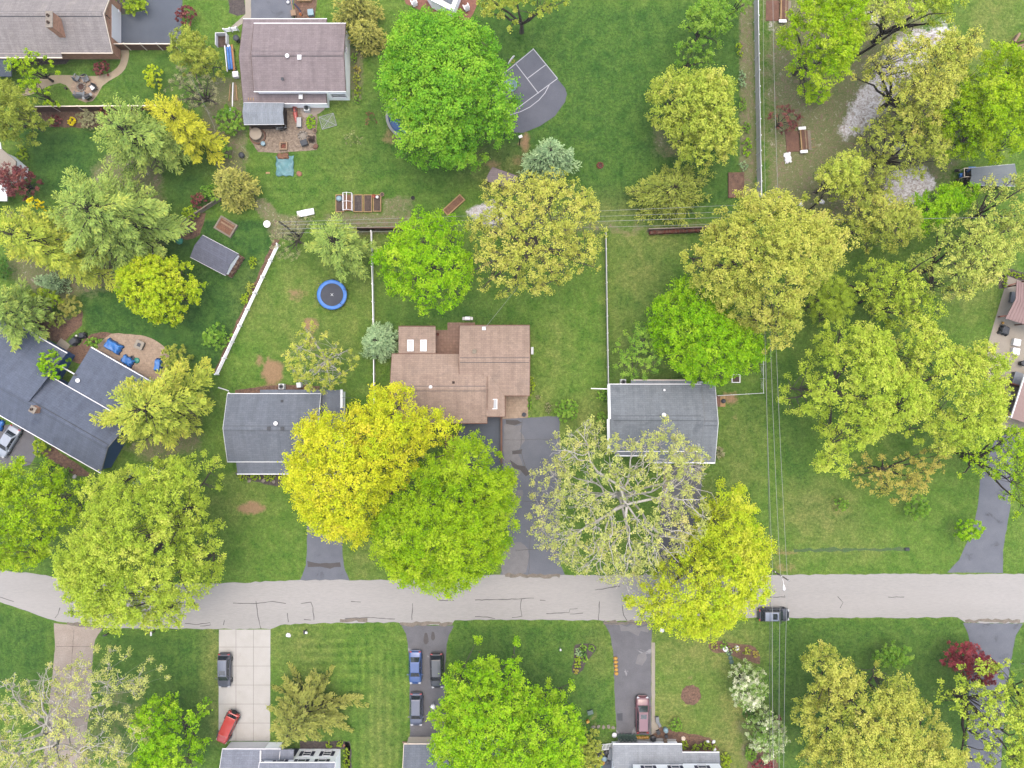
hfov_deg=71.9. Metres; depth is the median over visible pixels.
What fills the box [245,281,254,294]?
plant
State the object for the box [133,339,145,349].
fire table
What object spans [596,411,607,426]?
shrub
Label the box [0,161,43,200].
plum tree
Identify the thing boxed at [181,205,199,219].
shrub
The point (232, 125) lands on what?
shrub
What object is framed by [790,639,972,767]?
oak tree
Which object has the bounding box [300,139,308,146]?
garden chair
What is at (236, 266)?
woodpile
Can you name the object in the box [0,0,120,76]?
house
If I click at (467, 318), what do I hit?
barbecue grill
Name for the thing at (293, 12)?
wheelbarrow
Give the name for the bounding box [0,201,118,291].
pine tree
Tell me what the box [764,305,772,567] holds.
power cable
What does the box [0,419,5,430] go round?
tarp
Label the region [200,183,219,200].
shrub
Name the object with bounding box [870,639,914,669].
shrub
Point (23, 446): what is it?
driveway
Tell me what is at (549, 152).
pine tree
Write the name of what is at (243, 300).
plant
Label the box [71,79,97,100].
patio
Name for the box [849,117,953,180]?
woodland tree
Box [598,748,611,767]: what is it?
path
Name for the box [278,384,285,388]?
air conditioner
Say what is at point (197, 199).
shrub
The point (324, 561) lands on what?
driveway
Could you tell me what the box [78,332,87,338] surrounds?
covered grill
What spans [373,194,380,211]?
raised bed
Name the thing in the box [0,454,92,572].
maple tree
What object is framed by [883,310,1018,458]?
oak tree
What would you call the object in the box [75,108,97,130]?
shrub
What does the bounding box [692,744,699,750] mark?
shrub
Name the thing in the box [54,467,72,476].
shrub
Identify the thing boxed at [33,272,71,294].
spruce tree
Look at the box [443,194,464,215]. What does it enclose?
raised bed
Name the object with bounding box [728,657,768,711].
blossom tree
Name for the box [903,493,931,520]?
shrub
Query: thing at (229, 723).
parked car
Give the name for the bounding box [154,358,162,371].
tarp
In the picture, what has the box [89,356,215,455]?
pine tree
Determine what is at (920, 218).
power cable
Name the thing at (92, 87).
garden chair
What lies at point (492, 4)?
oak tree
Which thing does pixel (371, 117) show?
bare tree
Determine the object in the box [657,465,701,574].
driveway
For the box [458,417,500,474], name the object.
walkway
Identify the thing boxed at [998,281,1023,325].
porch
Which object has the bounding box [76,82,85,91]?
fire pit
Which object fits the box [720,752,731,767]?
shrub
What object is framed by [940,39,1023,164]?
woodland tree
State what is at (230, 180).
cedar tree
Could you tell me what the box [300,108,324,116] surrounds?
pad
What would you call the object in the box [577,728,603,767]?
shrub
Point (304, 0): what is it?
raised bed
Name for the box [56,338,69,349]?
patio
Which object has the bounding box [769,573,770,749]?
power cable
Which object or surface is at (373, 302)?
vinyl fence
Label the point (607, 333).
vinyl fence
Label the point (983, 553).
driveway
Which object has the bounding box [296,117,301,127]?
planter
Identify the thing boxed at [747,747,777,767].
planting bed
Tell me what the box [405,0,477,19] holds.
patio
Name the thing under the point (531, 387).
plant
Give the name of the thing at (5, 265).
shrub
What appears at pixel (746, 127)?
plant
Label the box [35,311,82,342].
planting bed
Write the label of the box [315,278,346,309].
trampoline
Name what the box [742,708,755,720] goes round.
shrub
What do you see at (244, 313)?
rail fence
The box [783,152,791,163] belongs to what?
tarp
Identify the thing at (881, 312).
woodland tree
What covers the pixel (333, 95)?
window
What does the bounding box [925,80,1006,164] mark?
woodland tree
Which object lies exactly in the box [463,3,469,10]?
garden chair
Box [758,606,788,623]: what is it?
parked car
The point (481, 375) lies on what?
house
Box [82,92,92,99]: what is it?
patio chair
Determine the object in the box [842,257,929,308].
woodland tree
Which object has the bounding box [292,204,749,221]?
power cable
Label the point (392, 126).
swimming pool
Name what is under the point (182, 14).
shrub
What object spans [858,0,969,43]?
woodland tree
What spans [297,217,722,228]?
power cable
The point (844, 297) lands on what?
woodland tree
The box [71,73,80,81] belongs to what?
garden chair
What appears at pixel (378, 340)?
spruce tree
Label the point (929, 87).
woodland tree
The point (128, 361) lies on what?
tarp
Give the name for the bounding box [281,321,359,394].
honey locust tree
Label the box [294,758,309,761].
window
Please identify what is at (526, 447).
driveway
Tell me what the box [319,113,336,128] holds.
soccer goal
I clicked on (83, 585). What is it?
maple tree
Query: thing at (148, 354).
patio
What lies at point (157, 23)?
driveway
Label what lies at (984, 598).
road
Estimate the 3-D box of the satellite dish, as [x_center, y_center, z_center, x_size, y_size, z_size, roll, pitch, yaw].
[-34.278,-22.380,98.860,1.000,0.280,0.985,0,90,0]
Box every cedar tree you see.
[211,161,262,213]
[330,0,384,35]
[346,18,388,57]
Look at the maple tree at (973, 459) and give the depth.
89.65 m
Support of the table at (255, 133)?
on the patio at (275, 137)
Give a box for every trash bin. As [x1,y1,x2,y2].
[233,35,239,42]
[650,735,655,741]
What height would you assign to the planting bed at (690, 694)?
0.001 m
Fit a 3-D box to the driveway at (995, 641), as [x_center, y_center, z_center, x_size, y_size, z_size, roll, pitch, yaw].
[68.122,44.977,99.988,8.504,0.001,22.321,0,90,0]
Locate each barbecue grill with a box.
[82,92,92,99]
[276,125,286,130]
[462,317,472,320]
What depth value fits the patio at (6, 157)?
97.10 m
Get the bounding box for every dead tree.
[163,66,220,113]
[269,213,314,261]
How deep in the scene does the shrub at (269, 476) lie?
99.39 m
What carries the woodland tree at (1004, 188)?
on the ground
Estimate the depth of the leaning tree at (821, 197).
94.39 m
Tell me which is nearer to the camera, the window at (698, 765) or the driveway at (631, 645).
the window at (698, 765)
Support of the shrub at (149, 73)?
on the ground
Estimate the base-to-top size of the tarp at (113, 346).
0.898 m
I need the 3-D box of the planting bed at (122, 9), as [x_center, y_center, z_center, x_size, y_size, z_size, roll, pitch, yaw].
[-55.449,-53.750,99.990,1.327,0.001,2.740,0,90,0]
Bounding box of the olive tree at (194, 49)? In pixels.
[166,22,225,82]
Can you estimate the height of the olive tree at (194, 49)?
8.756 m
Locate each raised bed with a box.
[213,215,237,237]
[297,0,311,1]
[335,194,343,212]
[354,194,362,212]
[364,194,371,212]
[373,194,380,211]
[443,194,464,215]
[728,172,743,197]
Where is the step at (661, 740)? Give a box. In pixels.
[618,738,675,741]
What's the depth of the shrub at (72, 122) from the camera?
99.41 m
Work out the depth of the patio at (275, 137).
99.99 m
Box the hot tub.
[1009,371,1022,384]
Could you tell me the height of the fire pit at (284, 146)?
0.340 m
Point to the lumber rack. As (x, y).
(230, 50)
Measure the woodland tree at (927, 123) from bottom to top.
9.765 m
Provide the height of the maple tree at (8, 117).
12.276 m
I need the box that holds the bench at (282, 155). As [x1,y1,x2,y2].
[276,152,288,158]
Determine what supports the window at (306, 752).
in the house at (254, 755)
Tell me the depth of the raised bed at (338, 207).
99.75 m
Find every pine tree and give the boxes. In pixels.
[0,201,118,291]
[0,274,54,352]
[44,157,195,291]
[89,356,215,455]
[90,92,196,179]
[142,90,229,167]
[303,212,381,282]
[516,137,581,181]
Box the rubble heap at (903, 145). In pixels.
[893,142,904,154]
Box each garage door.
[112,4,120,42]
[226,742,268,747]
[407,737,432,742]
[615,741,646,742]
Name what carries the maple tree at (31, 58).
on the ground
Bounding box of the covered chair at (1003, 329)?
[997,325,1009,336]
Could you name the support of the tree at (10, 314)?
on the ground
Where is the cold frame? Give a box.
[342,192,352,211]
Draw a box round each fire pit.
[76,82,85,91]
[279,142,287,149]
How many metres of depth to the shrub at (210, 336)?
97.83 m
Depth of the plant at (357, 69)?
99.54 m
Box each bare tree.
[343,130,362,145]
[365,111,376,124]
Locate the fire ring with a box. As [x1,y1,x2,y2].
[596,162,603,168]
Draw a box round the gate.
[222,26,238,32]
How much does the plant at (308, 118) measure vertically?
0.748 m
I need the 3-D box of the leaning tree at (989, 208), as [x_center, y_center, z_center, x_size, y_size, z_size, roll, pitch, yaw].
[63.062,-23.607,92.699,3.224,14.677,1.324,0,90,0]
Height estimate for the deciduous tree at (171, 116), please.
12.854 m
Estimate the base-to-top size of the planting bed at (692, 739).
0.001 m
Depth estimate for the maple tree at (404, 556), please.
85.54 m
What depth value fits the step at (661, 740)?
99.98 m
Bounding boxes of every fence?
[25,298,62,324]
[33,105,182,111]
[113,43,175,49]
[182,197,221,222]
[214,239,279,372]
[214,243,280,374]
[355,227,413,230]
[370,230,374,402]
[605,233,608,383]
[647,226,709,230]
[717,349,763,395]
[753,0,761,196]
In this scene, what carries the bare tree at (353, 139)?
on the ground
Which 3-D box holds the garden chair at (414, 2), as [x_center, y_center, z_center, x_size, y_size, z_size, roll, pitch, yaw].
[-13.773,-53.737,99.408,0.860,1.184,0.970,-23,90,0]
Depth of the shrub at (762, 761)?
98.66 m
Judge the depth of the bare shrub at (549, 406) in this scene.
99.58 m
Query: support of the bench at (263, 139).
on the patio at (275, 137)
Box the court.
[491,48,566,132]
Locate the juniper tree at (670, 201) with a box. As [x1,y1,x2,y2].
[623,163,716,226]
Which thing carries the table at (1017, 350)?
on the patio at (1003, 341)
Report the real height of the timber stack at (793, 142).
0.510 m
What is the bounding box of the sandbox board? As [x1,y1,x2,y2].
[221,219,233,228]
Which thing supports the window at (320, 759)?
in the house at (254, 755)
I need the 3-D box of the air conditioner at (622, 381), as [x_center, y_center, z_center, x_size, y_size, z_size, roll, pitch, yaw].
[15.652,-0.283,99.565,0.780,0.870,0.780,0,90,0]
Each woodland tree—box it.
[775,0,871,105]
[795,271,859,326]
[801,147,872,203]
[821,185,926,254]
[829,0,898,61]
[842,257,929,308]
[844,159,903,202]
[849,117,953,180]
[851,24,984,148]
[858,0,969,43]
[863,286,948,331]
[883,102,956,160]
[897,181,982,237]
[907,211,1023,301]
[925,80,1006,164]
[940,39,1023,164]
[960,212,1023,262]
[963,173,1023,243]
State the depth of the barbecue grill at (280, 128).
99.15 m
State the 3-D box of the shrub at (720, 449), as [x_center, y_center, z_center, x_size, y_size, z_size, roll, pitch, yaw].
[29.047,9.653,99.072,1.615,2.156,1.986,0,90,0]
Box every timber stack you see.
[766,0,790,22]
[785,126,811,152]
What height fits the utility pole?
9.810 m
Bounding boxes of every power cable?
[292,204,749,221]
[297,211,737,224]
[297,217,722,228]
[306,224,708,232]
[759,59,762,197]
[763,0,765,195]
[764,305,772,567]
[765,277,770,567]
[768,271,780,575]
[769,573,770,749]
[772,570,773,767]
[773,32,777,184]
[774,295,787,579]
[779,576,780,657]
[784,580,787,709]
[824,217,995,219]
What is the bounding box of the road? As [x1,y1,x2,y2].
[0,571,1023,629]
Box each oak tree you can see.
[464,166,607,299]
[476,0,570,34]
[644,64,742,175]
[679,182,859,354]
[775,316,937,479]
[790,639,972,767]
[848,447,951,505]
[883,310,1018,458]
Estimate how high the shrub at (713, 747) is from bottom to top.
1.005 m
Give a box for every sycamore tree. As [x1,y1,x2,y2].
[0,643,170,767]
[524,414,716,593]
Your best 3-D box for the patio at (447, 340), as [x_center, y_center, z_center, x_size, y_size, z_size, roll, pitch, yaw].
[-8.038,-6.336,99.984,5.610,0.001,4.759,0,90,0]
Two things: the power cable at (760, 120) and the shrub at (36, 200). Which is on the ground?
the shrub at (36, 200)
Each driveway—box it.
[0,425,37,469]
[42,623,101,767]
[121,0,181,44]
[218,629,270,740]
[251,0,292,17]
[300,475,348,580]
[401,625,453,736]
[500,416,564,574]
[605,623,652,734]
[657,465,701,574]
[947,433,1014,572]
[963,623,1021,767]
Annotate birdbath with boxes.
[587,709,593,715]
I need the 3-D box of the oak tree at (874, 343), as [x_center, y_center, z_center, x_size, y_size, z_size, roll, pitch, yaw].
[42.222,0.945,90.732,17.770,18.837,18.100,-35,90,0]
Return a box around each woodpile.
[226,254,244,277]
[649,228,700,234]
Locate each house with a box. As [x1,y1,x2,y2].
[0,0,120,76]
[0,319,150,473]
[219,742,339,767]
[223,389,344,474]
[239,18,349,107]
[390,325,529,423]
[402,737,504,767]
[427,0,460,16]
[591,380,718,463]
[612,741,720,767]
[1006,374,1023,421]
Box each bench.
[72,91,85,97]
[249,129,265,144]
[276,152,288,158]
[297,208,313,216]
[1008,292,1015,302]
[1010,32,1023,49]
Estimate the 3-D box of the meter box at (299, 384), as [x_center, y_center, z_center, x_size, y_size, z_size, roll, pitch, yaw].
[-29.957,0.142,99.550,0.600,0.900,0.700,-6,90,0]
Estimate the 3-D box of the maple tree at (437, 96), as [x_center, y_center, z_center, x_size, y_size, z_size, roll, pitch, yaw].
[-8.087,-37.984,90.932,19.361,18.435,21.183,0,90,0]
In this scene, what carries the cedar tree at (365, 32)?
on the ground
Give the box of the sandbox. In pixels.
[731,374,739,382]
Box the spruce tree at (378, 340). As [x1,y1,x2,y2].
[360,321,397,363]
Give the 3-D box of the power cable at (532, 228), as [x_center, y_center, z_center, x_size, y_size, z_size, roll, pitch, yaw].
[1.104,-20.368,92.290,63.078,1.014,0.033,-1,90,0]
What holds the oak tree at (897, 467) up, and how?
on the ground
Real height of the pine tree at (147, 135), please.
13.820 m
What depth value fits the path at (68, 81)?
99.99 m
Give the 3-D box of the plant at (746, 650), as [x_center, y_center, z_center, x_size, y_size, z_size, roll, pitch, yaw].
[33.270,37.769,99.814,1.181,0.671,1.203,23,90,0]
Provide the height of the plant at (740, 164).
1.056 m
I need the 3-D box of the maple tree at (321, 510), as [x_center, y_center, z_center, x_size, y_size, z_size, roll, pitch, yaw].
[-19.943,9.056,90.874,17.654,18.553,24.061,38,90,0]
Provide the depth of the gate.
99.27 m
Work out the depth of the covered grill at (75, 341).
99.13 m
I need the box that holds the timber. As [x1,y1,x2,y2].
[232,83,233,106]
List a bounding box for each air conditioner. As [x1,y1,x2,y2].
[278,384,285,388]
[304,105,310,112]
[620,379,625,383]
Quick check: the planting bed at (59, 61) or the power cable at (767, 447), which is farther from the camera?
the planting bed at (59, 61)
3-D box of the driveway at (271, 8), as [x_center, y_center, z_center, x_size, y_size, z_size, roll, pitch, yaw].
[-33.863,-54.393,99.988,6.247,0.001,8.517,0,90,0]
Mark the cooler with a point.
(310, 12)
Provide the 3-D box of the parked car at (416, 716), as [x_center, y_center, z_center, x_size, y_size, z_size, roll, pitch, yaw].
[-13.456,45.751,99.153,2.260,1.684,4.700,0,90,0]
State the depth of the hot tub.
99.14 m
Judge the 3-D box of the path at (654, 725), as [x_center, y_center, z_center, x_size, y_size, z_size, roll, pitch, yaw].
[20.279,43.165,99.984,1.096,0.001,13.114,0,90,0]
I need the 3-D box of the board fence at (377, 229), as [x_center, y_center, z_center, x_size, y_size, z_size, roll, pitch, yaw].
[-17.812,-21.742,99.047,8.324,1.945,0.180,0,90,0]
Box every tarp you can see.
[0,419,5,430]
[103,338,124,354]
[120,354,135,367]
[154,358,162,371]
[276,155,293,176]
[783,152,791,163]
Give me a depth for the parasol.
99.86 m
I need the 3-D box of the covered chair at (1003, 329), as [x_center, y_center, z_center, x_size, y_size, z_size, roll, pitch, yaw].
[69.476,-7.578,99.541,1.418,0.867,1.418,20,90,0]
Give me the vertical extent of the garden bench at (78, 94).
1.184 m
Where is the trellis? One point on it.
(605, 746)
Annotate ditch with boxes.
[793,547,908,551]
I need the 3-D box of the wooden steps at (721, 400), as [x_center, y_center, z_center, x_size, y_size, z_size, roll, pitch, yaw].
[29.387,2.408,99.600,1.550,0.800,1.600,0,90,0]
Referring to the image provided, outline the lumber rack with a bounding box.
[224,44,236,71]
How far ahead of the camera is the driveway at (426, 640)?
99.99 m
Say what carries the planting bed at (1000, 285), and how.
on the ground
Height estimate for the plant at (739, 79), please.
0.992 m
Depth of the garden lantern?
99.45 m
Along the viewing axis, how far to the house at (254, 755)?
97.15 m
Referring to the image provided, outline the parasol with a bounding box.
[297,130,307,140]
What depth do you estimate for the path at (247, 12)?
99.98 m
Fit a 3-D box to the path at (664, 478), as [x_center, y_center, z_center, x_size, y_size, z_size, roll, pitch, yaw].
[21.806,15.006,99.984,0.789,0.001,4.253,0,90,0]
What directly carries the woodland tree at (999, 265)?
on the ground
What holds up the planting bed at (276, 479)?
on the ground
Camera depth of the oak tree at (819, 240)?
83.53 m
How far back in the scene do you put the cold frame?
99.65 m
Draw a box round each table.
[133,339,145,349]
[249,127,261,139]
[1010,347,1019,354]
[1011,338,1020,345]
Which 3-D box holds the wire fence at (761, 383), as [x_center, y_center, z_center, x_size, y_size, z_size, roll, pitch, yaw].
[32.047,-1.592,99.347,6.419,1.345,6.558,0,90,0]
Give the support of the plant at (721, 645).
on the planting bed at (740, 655)
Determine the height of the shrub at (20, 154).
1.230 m
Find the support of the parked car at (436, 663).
on the driveway at (426, 640)
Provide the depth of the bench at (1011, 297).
99.55 m
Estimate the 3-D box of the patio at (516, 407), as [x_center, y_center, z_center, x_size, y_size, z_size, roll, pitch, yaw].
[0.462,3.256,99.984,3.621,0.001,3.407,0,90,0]
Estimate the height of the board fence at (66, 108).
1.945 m
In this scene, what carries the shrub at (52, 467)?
on the ground
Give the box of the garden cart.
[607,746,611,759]
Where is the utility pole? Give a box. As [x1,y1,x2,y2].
[278,221,298,236]
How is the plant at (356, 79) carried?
on the ground
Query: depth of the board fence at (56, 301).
99.36 m
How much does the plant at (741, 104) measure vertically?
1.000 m
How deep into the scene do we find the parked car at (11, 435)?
99.06 m
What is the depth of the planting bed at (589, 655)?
99.99 m
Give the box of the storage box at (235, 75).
[232,71,239,78]
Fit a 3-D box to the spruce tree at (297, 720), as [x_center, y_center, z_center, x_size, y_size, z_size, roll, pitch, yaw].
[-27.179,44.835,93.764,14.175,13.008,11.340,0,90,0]
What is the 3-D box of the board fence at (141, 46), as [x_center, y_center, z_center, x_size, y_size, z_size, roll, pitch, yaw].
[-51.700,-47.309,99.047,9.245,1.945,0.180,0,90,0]
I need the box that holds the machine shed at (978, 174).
[962,164,1016,188]
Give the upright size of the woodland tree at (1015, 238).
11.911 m
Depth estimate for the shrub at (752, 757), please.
99.11 m
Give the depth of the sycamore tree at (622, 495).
87.48 m
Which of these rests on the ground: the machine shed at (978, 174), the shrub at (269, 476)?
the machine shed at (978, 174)
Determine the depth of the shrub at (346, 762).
99.55 m
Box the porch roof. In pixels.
[242,102,286,128]
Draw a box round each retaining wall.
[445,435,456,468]
[501,417,501,461]
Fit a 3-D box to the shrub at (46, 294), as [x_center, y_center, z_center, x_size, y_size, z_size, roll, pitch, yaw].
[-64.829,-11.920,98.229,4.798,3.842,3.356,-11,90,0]
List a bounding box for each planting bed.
[13,59,69,64]
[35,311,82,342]
[36,111,137,127]
[41,447,94,477]
[117,0,124,13]
[174,213,205,239]
[228,0,244,15]
[235,384,319,392]
[235,472,287,486]
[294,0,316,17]
[300,740,350,767]
[345,741,351,767]
[572,644,595,674]
[650,726,718,749]
[681,685,700,704]
[709,641,759,663]
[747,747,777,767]
[998,268,1023,288]
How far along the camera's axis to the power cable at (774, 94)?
90.02 m
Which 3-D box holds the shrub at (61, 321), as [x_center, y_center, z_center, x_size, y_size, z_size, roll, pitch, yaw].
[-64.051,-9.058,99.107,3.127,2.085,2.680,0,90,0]
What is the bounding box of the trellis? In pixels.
[596,743,612,750]
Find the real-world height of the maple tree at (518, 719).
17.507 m
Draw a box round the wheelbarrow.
[290,0,296,17]
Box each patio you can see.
[0,142,27,200]
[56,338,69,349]
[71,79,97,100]
[95,333,168,380]
[249,108,317,152]
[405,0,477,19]
[436,322,474,352]
[503,396,527,418]
[988,276,1023,440]
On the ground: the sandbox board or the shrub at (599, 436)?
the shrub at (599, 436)
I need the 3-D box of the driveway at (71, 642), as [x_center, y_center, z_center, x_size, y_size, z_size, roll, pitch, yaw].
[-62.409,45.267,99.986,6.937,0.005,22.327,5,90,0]
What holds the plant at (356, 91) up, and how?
on the ground
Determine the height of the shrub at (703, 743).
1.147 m
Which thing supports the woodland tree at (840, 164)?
on the ground
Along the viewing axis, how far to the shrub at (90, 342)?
98.83 m
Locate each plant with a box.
[240,293,248,304]
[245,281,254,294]
[248,256,256,268]
[306,114,315,128]
[350,53,357,62]
[353,65,360,73]
[353,73,359,84]
[353,95,360,103]
[354,85,360,95]
[527,396,531,416]
[530,376,535,395]
[720,641,729,649]
[738,70,746,87]
[739,97,746,110]
[739,160,748,171]
[740,121,750,133]
[741,138,751,156]
[742,647,751,654]
[753,650,759,657]
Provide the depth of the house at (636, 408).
96.44 m
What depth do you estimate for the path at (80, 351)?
99.99 m
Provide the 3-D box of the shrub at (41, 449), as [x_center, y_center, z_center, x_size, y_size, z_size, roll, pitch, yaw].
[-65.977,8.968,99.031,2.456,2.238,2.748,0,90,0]
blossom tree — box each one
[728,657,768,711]
[741,703,790,764]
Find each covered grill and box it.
[68,336,81,346]
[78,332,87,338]
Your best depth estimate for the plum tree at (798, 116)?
96.50 m
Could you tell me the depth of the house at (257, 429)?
96.75 m
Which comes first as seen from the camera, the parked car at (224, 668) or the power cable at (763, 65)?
the power cable at (763, 65)
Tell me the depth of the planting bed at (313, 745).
99.99 m
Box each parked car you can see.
[0,424,21,457]
[215,652,232,687]
[216,709,239,743]
[407,650,422,683]
[408,692,423,725]
[429,652,443,687]
[635,695,650,733]
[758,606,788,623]
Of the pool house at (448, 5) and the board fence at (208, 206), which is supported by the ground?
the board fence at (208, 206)
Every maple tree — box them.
[0,77,54,147]
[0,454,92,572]
[3,48,60,85]
[16,75,60,107]
[47,450,227,637]
[112,253,207,327]
[126,691,212,767]
[277,380,462,551]
[366,424,521,600]
[368,204,474,317]
[372,4,523,173]
[425,635,587,767]
[612,321,662,381]
[621,476,777,643]
[644,273,772,388]
[673,37,715,70]
[678,0,732,48]
[719,0,752,21]
[934,657,1023,767]
[953,422,1023,520]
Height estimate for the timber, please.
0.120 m
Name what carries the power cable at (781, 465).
attached to the utility pole
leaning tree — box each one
[804,186,825,214]
[852,11,951,59]
[858,254,936,303]
[948,452,1019,494]
[972,188,1023,217]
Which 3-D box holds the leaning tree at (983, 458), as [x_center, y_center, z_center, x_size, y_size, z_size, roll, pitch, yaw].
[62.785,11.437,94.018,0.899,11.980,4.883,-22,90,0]
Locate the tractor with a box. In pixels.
[954,167,973,181]
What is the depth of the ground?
100.00 m
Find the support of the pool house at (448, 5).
on the patio at (471, 3)
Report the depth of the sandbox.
99.86 m
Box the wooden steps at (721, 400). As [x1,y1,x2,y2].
[716,395,725,406]
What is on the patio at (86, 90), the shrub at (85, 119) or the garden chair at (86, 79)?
the garden chair at (86, 79)
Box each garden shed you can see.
[190,235,239,275]
[485,167,517,188]
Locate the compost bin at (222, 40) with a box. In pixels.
[215,32,228,46]
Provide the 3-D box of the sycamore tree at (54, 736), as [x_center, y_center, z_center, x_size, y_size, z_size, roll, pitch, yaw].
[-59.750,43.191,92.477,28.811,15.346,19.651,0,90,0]
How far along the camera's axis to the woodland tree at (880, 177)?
92.00 m
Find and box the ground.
[0,0,1023,767]
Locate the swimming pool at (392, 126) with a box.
[386,98,426,141]
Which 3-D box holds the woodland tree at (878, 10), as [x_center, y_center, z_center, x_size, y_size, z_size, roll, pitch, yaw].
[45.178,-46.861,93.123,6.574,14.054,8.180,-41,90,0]
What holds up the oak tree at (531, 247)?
on the ground
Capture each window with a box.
[273,759,288,761]
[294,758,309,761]
[299,750,315,755]
[314,758,329,761]
[319,750,334,755]
[330,94,346,97]
[640,764,655,767]
[667,764,682,767]
[694,764,709,767]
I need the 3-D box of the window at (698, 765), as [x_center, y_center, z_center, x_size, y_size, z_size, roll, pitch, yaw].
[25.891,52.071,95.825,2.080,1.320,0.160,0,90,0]
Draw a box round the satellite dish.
[263,220,269,226]
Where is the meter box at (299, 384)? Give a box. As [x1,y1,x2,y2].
[296,382,302,387]
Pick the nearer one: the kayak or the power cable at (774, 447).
the power cable at (774, 447)
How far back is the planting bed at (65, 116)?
99.99 m
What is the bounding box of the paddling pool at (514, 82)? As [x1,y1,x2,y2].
[504,78,516,91]
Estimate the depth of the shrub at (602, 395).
99.04 m
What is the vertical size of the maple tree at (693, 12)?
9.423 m
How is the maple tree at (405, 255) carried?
on the ground
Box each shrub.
[0,257,12,279]
[15,151,28,160]
[25,287,63,308]
[26,196,52,211]
[32,439,50,457]
[36,348,71,380]
[42,310,65,328]
[44,463,59,472]
[48,114,62,126]
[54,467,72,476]
[57,294,82,316]
[67,117,75,125]
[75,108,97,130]
[83,337,101,348]
[92,60,109,75]
[97,107,108,115]
[120,0,148,16]
[127,465,159,484]
[142,64,162,89]
[160,343,193,374]
[175,5,197,25]
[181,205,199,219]
[190,192,206,208]
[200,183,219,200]
[202,322,233,350]
[210,136,232,161]
[212,104,244,135]
[237,475,248,480]
[249,475,260,480]
[264,475,275,480]
[342,758,349,767]
[343,747,349,757]
[545,402,551,413]
[554,399,578,422]
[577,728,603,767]
[596,389,607,400]
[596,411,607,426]
[598,434,606,445]
[669,717,681,731]
[681,740,687,749]
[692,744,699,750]
[699,741,707,749]
[706,741,715,750]
[716,446,724,459]
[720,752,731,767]
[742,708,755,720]
[745,743,756,761]
[752,758,773,767]
[805,86,829,104]
[834,497,848,511]
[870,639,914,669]
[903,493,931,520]
[953,519,984,542]
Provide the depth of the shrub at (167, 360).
97.35 m
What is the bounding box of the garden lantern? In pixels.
[238,152,244,157]
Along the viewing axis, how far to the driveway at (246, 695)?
99.99 m
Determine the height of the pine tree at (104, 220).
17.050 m
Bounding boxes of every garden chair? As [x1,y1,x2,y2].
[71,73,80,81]
[80,74,89,82]
[88,82,97,91]
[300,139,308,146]
[308,135,314,142]
[410,0,417,6]
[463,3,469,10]
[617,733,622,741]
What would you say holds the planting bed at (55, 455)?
on the ground
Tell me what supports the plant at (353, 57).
on the ground
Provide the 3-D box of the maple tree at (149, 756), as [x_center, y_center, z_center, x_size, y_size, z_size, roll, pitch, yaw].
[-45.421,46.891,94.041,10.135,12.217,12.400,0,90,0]
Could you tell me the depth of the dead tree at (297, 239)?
95.05 m
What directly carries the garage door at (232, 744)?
in the house at (254, 755)
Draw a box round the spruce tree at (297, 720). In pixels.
[266,661,368,749]
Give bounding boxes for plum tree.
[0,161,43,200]
[765,103,803,134]
[939,640,997,686]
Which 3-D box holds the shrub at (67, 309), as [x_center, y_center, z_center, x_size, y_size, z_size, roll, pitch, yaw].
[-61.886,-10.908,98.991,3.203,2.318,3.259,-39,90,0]
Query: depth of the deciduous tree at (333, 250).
92.69 m
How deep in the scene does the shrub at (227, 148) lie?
98.32 m
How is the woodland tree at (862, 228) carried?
on the ground
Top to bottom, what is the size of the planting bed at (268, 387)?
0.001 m
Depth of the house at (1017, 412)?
96.99 m
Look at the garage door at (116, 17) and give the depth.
98.79 m
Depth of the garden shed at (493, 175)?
97.77 m
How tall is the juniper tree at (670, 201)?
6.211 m
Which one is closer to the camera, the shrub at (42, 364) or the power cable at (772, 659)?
the power cable at (772, 659)
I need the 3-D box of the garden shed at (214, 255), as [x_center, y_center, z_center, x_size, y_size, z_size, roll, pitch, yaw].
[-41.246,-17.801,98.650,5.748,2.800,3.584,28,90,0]
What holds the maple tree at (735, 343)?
on the ground
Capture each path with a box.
[20,50,128,101]
[67,332,110,363]
[232,0,250,28]
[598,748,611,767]
[651,642,658,733]
[663,475,668,503]
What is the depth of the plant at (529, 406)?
99.68 m
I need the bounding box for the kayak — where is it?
[292,106,297,121]
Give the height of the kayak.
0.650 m
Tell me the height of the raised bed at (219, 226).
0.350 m
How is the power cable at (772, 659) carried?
attached to the utility pole
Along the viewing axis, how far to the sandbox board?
99.57 m
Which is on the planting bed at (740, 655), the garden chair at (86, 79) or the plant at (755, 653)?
the plant at (755, 653)
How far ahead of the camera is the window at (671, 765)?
96.15 m
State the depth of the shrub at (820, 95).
97.59 m
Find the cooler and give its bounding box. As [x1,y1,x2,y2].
[307,9,313,16]
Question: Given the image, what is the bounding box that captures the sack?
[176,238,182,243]
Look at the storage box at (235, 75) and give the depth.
99.33 m
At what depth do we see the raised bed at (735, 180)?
99.75 m
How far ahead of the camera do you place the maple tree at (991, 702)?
89.29 m
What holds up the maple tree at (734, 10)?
on the ground
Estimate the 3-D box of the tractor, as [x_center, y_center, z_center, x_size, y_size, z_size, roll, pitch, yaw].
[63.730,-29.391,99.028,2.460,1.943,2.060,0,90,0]

